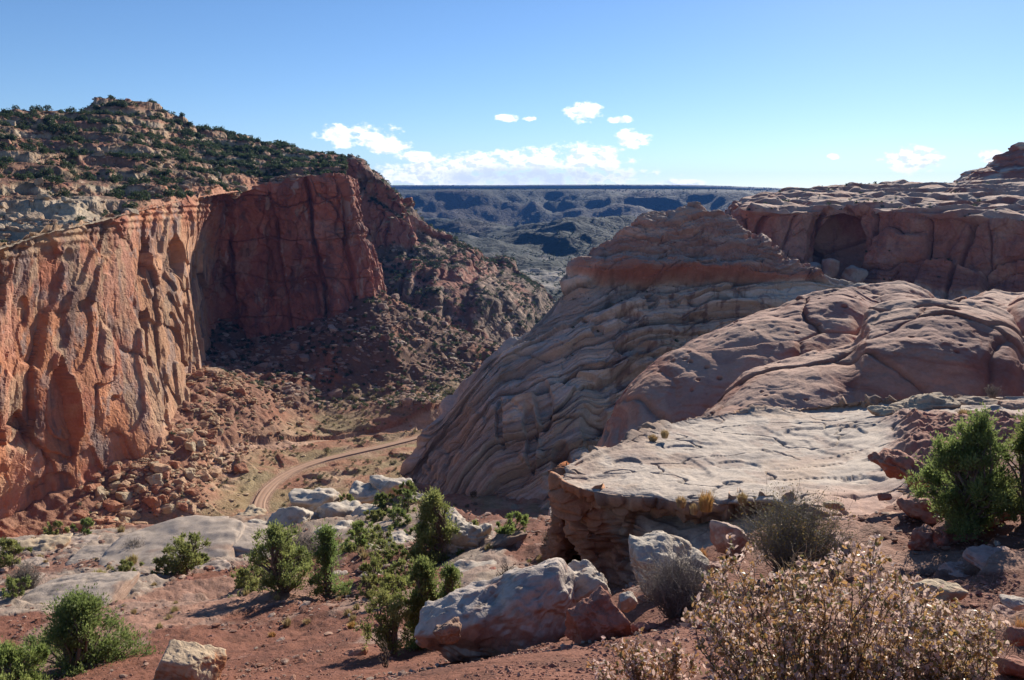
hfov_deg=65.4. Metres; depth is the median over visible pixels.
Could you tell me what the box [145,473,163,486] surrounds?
talus boulder
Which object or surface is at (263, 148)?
scrub
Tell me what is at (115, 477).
talus boulder
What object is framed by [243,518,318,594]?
juniper
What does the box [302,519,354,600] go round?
pinyon
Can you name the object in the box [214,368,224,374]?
talus boulder
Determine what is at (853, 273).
fallen block
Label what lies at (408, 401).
talus boulder
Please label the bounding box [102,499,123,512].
talus boulder
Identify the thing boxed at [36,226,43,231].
talus boulder
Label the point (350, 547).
green bush
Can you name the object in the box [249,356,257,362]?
talus boulder
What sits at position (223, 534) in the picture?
flat rock
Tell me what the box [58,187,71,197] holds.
hillside juniper
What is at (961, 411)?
grass tuft
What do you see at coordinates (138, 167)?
hillside juniper
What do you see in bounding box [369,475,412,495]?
boulder
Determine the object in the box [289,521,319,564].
twiggy bush
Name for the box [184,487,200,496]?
talus boulder
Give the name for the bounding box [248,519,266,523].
boulder
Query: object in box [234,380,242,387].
talus boulder
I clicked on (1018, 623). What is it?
grass tuft
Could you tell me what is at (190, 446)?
talus boulder
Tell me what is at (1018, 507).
juniper
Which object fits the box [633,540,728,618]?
twiggy bush
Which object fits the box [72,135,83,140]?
hillside juniper
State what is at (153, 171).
hillside juniper
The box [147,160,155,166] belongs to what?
hillside juniper
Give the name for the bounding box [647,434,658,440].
grass tuft
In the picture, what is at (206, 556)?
green bush
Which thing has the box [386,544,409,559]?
green bush
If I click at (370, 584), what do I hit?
green bush
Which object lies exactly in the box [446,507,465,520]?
boulder
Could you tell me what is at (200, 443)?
talus boulder
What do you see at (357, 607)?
grass tuft
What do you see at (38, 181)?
talus boulder
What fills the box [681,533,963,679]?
leafy bush
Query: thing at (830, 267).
fallen block
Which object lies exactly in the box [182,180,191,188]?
talus boulder
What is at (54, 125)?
hillside juniper
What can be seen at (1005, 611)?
flat rock
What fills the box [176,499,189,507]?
talus boulder
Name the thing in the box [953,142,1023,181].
skyline butte
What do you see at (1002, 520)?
red rock
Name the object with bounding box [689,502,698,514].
grass tuft
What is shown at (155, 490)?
talus boulder
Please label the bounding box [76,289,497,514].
scrub
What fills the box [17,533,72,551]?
boulder
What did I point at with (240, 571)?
juniper
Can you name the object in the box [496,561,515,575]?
twiggy bush
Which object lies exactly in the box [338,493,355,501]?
green bush
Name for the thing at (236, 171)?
hillside juniper
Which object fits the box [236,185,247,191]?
talus boulder
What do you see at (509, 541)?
leaning rock
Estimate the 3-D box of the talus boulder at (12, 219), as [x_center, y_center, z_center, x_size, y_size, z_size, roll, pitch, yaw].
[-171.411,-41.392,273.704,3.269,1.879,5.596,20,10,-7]
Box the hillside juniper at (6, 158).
[0,156,16,164]
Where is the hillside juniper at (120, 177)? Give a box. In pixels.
[111,172,122,181]
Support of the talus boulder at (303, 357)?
on the valley floor
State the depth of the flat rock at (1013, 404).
44.87 m
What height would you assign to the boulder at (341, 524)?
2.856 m
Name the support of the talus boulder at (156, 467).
on the valley floor
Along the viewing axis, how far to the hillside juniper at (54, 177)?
322.79 m
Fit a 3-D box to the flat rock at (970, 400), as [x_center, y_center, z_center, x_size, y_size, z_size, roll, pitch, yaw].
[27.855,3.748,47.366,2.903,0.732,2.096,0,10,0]
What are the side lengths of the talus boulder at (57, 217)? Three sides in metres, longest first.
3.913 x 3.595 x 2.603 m
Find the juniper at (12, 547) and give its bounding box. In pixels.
[0,537,32,567]
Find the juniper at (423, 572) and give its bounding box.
[398,554,444,650]
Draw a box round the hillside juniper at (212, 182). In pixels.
[206,179,216,183]
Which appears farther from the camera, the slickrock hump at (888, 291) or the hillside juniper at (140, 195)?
the hillside juniper at (140, 195)
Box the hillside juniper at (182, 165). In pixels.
[178,163,185,169]
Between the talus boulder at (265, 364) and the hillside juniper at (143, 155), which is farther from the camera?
the talus boulder at (265, 364)
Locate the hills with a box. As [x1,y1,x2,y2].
[390,185,781,300]
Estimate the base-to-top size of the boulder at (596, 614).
1.204 m
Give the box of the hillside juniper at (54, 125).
[50,123,61,131]
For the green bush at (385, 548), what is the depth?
57.55 m
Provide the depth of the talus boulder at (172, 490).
300.68 m
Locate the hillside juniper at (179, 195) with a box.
[176,192,183,198]
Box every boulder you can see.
[0,202,8,208]
[6,120,15,125]
[6,217,17,221]
[8,226,18,231]
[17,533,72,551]
[25,210,44,220]
[27,227,39,232]
[33,193,50,199]
[34,177,43,185]
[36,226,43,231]
[52,215,63,219]
[59,223,69,231]
[61,196,74,202]
[69,521,96,530]
[74,509,90,517]
[83,483,100,491]
[89,208,102,214]
[90,150,104,155]
[91,472,104,480]
[92,519,108,525]
[94,496,103,501]
[95,486,106,499]
[95,502,102,509]
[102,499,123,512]
[105,516,116,523]
[107,461,121,466]
[108,464,120,469]
[108,473,121,481]
[108,481,120,487]
[112,469,120,475]
[115,492,132,501]
[118,480,130,487]
[119,510,140,519]
[119,516,130,522]
[121,459,132,469]
[122,498,132,504]
[123,208,138,214]
[123,505,131,509]
[124,503,139,509]
[131,521,147,524]
[134,484,145,493]
[143,496,161,507]
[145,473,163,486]
[150,463,171,472]
[151,486,163,494]
[152,507,162,513]
[153,639,226,679]
[159,495,169,503]
[161,465,169,471]
[161,504,175,513]
[162,470,170,479]
[167,460,180,468]
[167,488,178,493]
[169,491,177,497]
[172,477,186,485]
[175,484,184,490]
[176,431,188,438]
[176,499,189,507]
[178,498,187,510]
[181,428,193,437]
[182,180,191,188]
[184,469,195,478]
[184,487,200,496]
[185,442,195,451]
[188,461,197,470]
[188,503,196,513]
[192,370,203,376]
[196,429,207,435]
[196,440,205,446]
[197,420,207,427]
[197,460,206,464]
[197,503,207,507]
[200,472,209,481]
[202,360,211,366]
[205,367,218,374]
[205,429,215,438]
[207,439,216,444]
[210,468,221,476]
[211,416,219,424]
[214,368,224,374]
[215,457,222,463]
[219,386,231,392]
[224,350,236,357]
[233,462,248,473]
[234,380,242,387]
[234,388,245,394]
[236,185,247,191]
[237,504,267,515]
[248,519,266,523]
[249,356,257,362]
[256,362,267,367]
[260,373,274,379]
[267,506,317,525]
[281,385,291,390]
[282,396,292,401]
[288,487,340,511]
[290,341,299,349]
[297,353,309,361]
[314,520,352,532]
[315,500,360,518]
[327,389,343,397]
[344,646,367,656]
[349,480,380,503]
[350,503,382,516]
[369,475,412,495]
[377,303,388,310]
[379,334,389,341]
[387,530,414,545]
[391,293,399,299]
[402,397,413,406]
[405,493,424,504]
[414,557,576,662]
[429,514,491,559]
[433,617,461,643]
[439,321,447,325]
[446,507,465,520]
[459,344,467,350]
[516,543,528,547]
[564,586,633,643]
[568,559,611,602]
[617,591,636,612]
[628,530,708,599]
[631,622,651,632]
[688,617,705,628]
[709,520,749,556]
[823,500,844,510]
[877,493,891,500]
[912,579,968,602]
[999,594,1023,610]
[1003,625,1023,646]
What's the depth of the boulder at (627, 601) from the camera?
19.24 m
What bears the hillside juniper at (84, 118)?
on the mesa slope
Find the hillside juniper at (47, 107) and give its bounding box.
[43,105,52,110]
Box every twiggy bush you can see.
[1,551,45,591]
[122,538,144,549]
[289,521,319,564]
[378,639,393,667]
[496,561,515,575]
[541,530,547,543]
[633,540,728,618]
[726,478,873,577]
[768,541,833,606]
[939,576,1023,679]
[983,384,1001,398]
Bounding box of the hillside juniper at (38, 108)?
[34,105,42,111]
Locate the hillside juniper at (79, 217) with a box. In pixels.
[76,215,84,221]
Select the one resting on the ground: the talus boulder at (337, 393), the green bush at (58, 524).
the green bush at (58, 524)
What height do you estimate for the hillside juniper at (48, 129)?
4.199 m
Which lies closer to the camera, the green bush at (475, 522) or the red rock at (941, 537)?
the red rock at (941, 537)
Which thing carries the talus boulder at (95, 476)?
on the valley floor
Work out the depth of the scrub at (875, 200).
483.85 m
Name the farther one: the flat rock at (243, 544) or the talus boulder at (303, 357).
the talus boulder at (303, 357)
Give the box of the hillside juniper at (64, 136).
[60,134,69,140]
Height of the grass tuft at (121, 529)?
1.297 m
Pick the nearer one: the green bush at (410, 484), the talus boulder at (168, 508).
the green bush at (410, 484)
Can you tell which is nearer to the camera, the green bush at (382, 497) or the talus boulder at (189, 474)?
the green bush at (382, 497)
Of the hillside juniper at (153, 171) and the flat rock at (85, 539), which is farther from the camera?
the hillside juniper at (153, 171)
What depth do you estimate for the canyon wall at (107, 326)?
327.67 m
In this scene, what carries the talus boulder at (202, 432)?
on the valley floor
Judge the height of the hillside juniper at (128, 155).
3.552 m
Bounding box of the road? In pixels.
[254,435,418,508]
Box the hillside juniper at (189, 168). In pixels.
[186,166,194,170]
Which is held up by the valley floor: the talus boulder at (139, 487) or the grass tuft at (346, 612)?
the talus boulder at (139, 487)
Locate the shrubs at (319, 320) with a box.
[2,98,552,515]
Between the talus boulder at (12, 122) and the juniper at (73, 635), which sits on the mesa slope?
the talus boulder at (12, 122)
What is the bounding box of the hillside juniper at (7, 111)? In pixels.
[2,108,12,115]
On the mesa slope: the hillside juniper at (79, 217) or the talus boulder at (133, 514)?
the hillside juniper at (79, 217)
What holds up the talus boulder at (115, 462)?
on the valley floor
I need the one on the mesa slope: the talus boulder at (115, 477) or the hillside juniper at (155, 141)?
the hillside juniper at (155, 141)
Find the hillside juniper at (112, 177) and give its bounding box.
[107,175,118,181]
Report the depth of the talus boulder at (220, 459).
347.57 m
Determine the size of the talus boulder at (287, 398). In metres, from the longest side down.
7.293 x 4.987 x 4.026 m
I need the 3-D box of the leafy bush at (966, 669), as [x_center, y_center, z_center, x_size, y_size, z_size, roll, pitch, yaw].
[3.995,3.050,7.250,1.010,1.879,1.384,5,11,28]
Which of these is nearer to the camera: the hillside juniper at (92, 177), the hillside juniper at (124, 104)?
the hillside juniper at (92, 177)
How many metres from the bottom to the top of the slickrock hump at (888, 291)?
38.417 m
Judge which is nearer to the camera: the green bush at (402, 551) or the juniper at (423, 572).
the juniper at (423, 572)
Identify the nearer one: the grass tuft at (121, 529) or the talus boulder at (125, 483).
the grass tuft at (121, 529)
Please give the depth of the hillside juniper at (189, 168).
455.47 m
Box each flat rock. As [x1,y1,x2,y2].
[7,556,49,567]
[20,571,139,605]
[62,534,99,548]
[65,545,110,565]
[98,515,244,567]
[194,559,230,571]
[232,522,295,553]
[333,570,347,575]
[454,559,496,571]
[637,595,649,603]
[708,561,727,570]
[817,516,854,522]
[823,532,850,554]
[867,405,899,415]
[889,392,960,409]
[938,561,969,576]
[955,396,1007,404]
[962,544,1009,569]
[990,604,1016,616]
[995,655,1023,678]
[997,400,1023,409]
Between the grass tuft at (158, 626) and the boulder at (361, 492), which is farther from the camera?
the boulder at (361, 492)
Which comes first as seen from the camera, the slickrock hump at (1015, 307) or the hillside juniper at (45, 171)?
the slickrock hump at (1015, 307)
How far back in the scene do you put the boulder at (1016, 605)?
12.84 m
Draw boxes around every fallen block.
[810,262,821,269]
[821,258,839,278]
[840,265,868,282]
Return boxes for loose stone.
[203,566,213,570]
[969,603,979,606]
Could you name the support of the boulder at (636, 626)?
on the ground
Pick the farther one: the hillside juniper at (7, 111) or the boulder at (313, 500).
the hillside juniper at (7, 111)
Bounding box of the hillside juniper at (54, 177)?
[48,174,62,183]
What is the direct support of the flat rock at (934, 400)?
on the rock ledge
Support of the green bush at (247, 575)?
on the ground
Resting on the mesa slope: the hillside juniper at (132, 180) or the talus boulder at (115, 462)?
the hillside juniper at (132, 180)
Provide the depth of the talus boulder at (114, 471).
302.79 m
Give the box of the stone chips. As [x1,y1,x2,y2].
[0,440,1020,679]
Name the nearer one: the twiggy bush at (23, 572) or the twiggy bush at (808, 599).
the twiggy bush at (808, 599)
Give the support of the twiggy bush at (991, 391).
on the rock ledge
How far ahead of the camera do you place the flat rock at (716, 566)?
23.60 m
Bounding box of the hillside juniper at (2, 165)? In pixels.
[0,160,7,168]
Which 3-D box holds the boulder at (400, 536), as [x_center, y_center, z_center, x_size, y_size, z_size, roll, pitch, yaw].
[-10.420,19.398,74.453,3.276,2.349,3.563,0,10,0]
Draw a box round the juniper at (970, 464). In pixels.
[899,402,1019,545]
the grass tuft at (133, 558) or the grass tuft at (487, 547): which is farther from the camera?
the grass tuft at (133, 558)
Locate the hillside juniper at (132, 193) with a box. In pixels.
[127,190,139,196]
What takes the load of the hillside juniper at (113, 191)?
on the mesa slope
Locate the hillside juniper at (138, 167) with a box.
[133,165,144,171]
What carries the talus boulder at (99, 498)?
on the valley floor
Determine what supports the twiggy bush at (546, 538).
on the ground
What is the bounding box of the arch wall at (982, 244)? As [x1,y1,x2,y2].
[725,178,1023,299]
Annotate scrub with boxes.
[0,94,348,218]
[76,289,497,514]
[209,380,477,510]
[348,153,556,338]
[570,290,725,355]
[746,181,1022,282]
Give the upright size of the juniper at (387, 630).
2.758 m
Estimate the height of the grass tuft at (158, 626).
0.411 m
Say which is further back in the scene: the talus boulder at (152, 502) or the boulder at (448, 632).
the talus boulder at (152, 502)
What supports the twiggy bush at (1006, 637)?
on the ground
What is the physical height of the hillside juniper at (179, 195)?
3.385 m
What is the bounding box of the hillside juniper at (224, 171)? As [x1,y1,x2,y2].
[220,168,228,174]
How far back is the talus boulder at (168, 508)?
292.70 m
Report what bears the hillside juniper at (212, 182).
on the mesa slope
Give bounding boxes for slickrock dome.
[399,201,868,508]
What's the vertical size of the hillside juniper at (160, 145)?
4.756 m
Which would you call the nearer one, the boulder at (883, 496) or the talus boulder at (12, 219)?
the boulder at (883, 496)
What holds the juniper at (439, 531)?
on the ground
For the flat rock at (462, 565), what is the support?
on the ground
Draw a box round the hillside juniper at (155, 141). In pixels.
[151,139,160,144]
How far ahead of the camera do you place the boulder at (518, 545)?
49.93 m
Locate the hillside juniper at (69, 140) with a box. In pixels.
[65,137,74,144]
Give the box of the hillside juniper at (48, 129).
[45,127,55,134]
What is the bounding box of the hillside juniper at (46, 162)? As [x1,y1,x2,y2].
[44,159,56,165]
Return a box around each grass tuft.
[116,524,125,532]
[125,553,138,564]
[155,623,162,628]
[163,614,173,619]
[170,604,179,612]
[241,589,249,595]
[268,632,275,636]
[272,593,280,600]
[281,618,290,627]
[302,618,310,624]
[342,608,351,615]
[345,620,357,628]
[349,614,356,620]
[353,603,359,609]
[357,546,364,554]
[360,549,367,558]
[484,542,493,550]
[535,554,543,562]
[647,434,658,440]
[660,429,669,438]
[675,496,686,508]
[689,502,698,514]
[697,489,715,512]
[699,547,708,556]
[736,492,748,504]
[956,408,969,414]
[1010,612,1023,627]
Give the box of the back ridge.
[346,155,554,345]
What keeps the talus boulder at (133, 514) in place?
on the valley floor
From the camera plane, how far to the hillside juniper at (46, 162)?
375.51 m
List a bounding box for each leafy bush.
[586,626,701,679]
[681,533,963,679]
[902,583,1010,679]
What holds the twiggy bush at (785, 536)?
on the ground
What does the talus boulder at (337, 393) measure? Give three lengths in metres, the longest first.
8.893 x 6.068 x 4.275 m
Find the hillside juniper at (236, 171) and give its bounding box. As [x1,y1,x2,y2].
[232,167,239,172]
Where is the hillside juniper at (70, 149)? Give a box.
[67,146,76,151]
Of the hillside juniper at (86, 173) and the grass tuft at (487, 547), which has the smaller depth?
the grass tuft at (487, 547)
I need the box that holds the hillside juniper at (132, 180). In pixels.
[127,177,137,183]
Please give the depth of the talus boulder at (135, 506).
292.00 m
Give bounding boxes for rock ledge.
[539,393,1023,588]
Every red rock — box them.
[867,448,929,487]
[896,492,942,524]
[907,524,936,550]
[933,516,974,545]
[979,505,1013,529]
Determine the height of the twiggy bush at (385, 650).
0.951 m
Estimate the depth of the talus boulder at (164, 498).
295.76 m
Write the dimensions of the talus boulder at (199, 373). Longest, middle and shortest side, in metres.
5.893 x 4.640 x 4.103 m
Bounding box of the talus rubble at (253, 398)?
[0,97,555,533]
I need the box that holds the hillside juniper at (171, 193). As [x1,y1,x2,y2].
[162,188,174,196]
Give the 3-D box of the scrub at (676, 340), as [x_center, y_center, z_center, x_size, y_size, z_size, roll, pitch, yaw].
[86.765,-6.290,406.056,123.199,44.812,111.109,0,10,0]
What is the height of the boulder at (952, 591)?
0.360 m
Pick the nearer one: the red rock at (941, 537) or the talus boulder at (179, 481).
the red rock at (941, 537)
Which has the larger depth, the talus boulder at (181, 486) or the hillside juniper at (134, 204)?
the hillside juniper at (134, 204)
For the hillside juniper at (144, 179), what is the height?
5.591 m
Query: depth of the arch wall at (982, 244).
456.63 m
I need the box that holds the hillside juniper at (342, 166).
[339,164,347,169]
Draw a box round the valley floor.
[0,292,548,537]
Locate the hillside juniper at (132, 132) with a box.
[124,129,134,134]
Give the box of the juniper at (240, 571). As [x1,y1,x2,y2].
[234,566,244,589]
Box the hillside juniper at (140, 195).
[135,190,145,200]
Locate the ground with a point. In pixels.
(208, 592)
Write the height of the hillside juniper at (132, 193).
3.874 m
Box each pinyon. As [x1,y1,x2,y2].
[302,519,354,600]
[494,511,529,534]
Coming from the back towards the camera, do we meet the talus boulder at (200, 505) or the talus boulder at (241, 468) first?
the talus boulder at (241, 468)
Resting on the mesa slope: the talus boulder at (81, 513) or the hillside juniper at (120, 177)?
the hillside juniper at (120, 177)
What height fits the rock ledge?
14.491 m
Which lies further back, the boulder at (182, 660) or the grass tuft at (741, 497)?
the grass tuft at (741, 497)
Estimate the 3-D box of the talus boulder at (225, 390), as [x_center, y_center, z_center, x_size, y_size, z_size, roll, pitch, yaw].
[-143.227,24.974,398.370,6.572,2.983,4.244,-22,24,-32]
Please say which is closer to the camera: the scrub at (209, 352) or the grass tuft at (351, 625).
the grass tuft at (351, 625)
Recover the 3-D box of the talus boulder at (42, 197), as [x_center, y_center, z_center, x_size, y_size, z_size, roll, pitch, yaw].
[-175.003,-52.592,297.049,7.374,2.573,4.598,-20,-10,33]
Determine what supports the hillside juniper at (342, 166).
on the mesa slope
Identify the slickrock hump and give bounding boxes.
[597,288,879,447]
[701,298,1023,416]
[842,281,1023,302]
[951,294,1023,335]
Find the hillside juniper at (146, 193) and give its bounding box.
[138,190,150,196]
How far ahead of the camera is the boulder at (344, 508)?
102.36 m
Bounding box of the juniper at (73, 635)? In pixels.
[23,582,163,677]
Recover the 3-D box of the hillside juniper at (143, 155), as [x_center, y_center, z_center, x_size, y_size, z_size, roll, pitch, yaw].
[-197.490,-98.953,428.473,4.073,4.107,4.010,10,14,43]
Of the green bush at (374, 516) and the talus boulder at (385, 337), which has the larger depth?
the talus boulder at (385, 337)
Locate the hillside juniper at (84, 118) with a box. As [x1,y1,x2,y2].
[78,114,87,120]
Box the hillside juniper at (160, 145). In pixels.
[156,142,166,148]
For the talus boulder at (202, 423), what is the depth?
361.06 m
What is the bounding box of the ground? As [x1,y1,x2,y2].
[0,440,1023,679]
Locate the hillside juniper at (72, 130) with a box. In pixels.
[68,125,77,133]
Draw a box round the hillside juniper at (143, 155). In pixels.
[141,153,147,158]
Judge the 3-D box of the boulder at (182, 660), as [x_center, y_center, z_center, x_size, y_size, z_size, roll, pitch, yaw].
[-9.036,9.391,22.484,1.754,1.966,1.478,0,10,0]
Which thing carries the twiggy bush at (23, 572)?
on the ground
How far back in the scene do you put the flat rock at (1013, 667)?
9.94 m
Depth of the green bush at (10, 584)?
49.35 m
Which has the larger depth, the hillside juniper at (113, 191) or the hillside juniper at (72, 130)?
the hillside juniper at (72, 130)
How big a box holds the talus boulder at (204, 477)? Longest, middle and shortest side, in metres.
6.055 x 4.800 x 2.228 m
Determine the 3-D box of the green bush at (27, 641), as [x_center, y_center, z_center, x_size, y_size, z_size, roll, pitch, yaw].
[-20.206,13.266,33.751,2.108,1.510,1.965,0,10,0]
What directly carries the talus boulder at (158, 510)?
on the valley floor
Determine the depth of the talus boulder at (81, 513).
277.53 m
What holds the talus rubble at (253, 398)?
on the valley floor
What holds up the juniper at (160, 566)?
on the ground
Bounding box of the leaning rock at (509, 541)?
[479,530,526,549]
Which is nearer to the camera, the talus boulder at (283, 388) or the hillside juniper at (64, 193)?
the hillside juniper at (64, 193)
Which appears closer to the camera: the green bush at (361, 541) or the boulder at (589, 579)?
the boulder at (589, 579)
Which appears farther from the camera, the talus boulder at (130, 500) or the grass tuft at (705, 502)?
the talus boulder at (130, 500)
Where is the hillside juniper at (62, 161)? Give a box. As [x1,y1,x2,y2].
[57,159,68,166]
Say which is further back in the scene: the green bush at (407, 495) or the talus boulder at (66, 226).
the talus boulder at (66, 226)
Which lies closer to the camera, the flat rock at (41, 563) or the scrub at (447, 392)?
the flat rock at (41, 563)
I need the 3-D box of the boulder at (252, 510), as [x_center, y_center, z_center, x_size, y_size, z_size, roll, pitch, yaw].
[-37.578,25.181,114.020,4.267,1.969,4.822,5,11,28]
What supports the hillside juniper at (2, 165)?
on the mesa slope
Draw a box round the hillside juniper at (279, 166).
[277,162,284,168]
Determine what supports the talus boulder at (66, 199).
on the mesa slope
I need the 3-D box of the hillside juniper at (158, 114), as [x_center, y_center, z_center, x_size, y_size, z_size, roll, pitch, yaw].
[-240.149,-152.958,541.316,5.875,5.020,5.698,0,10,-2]
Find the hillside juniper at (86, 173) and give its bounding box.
[83,171,91,177]
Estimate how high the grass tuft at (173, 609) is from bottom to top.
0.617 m
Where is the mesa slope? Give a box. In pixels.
[0,97,344,248]
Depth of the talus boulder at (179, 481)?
306.87 m
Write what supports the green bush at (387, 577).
on the ground
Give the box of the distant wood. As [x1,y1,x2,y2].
[393,184,777,299]
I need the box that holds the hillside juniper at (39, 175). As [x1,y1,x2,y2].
[32,172,45,178]
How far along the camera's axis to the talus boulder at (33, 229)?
269.66 m
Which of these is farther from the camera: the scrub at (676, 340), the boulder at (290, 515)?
the scrub at (676, 340)
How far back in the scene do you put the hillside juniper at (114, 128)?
473.58 m
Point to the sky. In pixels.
(743, 93)
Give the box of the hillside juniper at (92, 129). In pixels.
[88,127,98,131]
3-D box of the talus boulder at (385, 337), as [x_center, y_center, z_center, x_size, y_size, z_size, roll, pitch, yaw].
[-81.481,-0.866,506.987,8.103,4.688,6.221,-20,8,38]
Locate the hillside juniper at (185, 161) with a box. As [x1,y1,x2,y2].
[181,157,190,163]
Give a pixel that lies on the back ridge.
(399, 232)
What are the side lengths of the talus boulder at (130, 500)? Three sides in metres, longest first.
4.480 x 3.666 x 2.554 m
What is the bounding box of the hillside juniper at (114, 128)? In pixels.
[110,126,118,130]
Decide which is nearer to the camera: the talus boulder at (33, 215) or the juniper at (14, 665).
the juniper at (14, 665)
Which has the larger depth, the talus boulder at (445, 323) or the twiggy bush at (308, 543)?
the talus boulder at (445, 323)
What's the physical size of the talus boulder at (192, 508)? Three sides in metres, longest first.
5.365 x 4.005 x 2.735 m
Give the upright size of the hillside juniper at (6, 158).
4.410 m
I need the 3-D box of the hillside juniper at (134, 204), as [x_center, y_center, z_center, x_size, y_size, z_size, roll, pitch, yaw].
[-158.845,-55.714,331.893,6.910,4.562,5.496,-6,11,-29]
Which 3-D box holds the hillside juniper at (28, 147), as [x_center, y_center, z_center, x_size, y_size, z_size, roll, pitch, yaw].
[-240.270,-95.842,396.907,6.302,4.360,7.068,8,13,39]
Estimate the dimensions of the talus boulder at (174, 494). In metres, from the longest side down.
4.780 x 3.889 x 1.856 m
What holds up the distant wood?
on the hills
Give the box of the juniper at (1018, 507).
[992,409,1023,523]
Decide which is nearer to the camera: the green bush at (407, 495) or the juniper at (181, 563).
the juniper at (181, 563)
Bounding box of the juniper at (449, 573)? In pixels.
[438,560,462,596]
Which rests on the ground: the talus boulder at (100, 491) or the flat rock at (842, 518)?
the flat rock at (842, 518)
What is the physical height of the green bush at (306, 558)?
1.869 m
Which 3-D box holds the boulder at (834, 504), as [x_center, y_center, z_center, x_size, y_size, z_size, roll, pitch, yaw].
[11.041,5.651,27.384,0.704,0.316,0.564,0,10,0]
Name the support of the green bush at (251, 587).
on the ground
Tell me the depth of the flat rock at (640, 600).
23.40 m
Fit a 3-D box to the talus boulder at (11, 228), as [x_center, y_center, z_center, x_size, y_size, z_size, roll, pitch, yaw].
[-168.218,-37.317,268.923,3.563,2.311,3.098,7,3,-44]
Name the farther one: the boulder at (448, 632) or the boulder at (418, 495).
the boulder at (418, 495)
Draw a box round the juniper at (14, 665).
[0,636,52,679]
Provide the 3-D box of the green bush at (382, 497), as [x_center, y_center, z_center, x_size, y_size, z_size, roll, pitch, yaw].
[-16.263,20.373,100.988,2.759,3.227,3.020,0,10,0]
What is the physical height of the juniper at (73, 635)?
4.898 m
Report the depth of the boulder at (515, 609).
19.43 m
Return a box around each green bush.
[0,574,32,598]
[19,632,52,658]
[42,520,69,535]
[70,517,94,535]
[111,559,144,571]
[191,551,209,565]
[228,573,267,597]
[229,560,269,588]
[298,557,319,568]
[323,447,331,453]
[336,542,357,554]
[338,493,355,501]
[339,528,367,551]
[345,519,374,543]
[354,573,380,600]
[358,551,393,583]
[363,508,387,523]
[364,523,396,548]
[365,537,395,563]
[369,572,406,601]
[373,491,394,511]
[376,556,415,589]
[386,505,412,526]
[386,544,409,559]
[392,479,417,495]
[393,487,416,513]
[403,523,418,536]
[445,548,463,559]
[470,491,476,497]
[471,518,478,525]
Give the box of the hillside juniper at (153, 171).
[150,169,158,174]
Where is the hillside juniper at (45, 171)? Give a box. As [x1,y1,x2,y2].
[39,168,53,175]
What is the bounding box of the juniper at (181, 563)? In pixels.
[150,531,211,575]
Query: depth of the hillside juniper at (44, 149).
380.16 m
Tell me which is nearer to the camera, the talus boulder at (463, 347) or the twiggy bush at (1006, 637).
the twiggy bush at (1006, 637)
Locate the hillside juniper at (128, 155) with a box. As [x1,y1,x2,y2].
[124,153,132,158]
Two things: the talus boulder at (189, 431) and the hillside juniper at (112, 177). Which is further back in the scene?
the hillside juniper at (112, 177)
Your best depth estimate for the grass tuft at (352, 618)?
35.77 m
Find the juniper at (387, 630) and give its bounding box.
[353,585,420,655]
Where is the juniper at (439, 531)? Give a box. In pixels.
[402,486,459,567]
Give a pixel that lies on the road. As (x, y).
(266, 490)
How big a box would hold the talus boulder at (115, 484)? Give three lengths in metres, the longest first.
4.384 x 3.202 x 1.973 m
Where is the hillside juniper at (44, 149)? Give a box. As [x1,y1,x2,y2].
[37,145,48,152]
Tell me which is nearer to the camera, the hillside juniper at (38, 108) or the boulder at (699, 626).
the boulder at (699, 626)
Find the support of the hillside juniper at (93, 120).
on the mesa slope
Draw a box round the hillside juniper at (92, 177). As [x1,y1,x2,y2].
[87,175,96,180]
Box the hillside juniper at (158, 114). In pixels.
[154,112,162,117]
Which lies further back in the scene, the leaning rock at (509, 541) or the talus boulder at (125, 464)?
the talus boulder at (125, 464)
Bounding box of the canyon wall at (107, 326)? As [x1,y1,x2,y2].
[0,173,386,518]
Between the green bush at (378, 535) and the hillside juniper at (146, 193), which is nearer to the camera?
the green bush at (378, 535)
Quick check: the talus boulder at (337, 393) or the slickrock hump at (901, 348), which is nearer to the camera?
the slickrock hump at (901, 348)
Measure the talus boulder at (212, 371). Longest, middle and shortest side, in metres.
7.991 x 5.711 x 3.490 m
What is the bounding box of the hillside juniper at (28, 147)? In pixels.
[22,143,36,150]
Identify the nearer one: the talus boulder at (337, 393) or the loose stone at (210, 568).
the loose stone at (210, 568)
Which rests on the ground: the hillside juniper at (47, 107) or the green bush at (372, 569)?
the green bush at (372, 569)
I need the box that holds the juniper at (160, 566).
[150,555,174,573]
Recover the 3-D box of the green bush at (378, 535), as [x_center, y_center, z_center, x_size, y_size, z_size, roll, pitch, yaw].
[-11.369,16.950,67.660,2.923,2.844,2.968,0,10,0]
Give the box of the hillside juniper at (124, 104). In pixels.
[119,101,129,107]
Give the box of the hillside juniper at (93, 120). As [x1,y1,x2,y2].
[87,116,96,122]
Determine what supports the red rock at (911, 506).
on the ground
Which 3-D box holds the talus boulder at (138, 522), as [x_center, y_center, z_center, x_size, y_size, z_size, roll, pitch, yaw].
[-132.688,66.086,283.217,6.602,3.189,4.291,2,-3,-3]
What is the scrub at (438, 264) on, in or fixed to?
on the back ridge
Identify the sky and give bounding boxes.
[0,0,1023,197]
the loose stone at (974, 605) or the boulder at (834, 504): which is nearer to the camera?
the loose stone at (974, 605)
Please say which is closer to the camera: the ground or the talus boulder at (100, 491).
the ground
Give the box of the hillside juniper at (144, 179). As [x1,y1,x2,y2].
[139,175,150,183]
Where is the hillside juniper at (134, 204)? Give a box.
[122,201,139,208]
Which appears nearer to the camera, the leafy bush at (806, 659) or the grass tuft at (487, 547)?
the leafy bush at (806, 659)
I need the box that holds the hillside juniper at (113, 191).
[108,188,124,198]

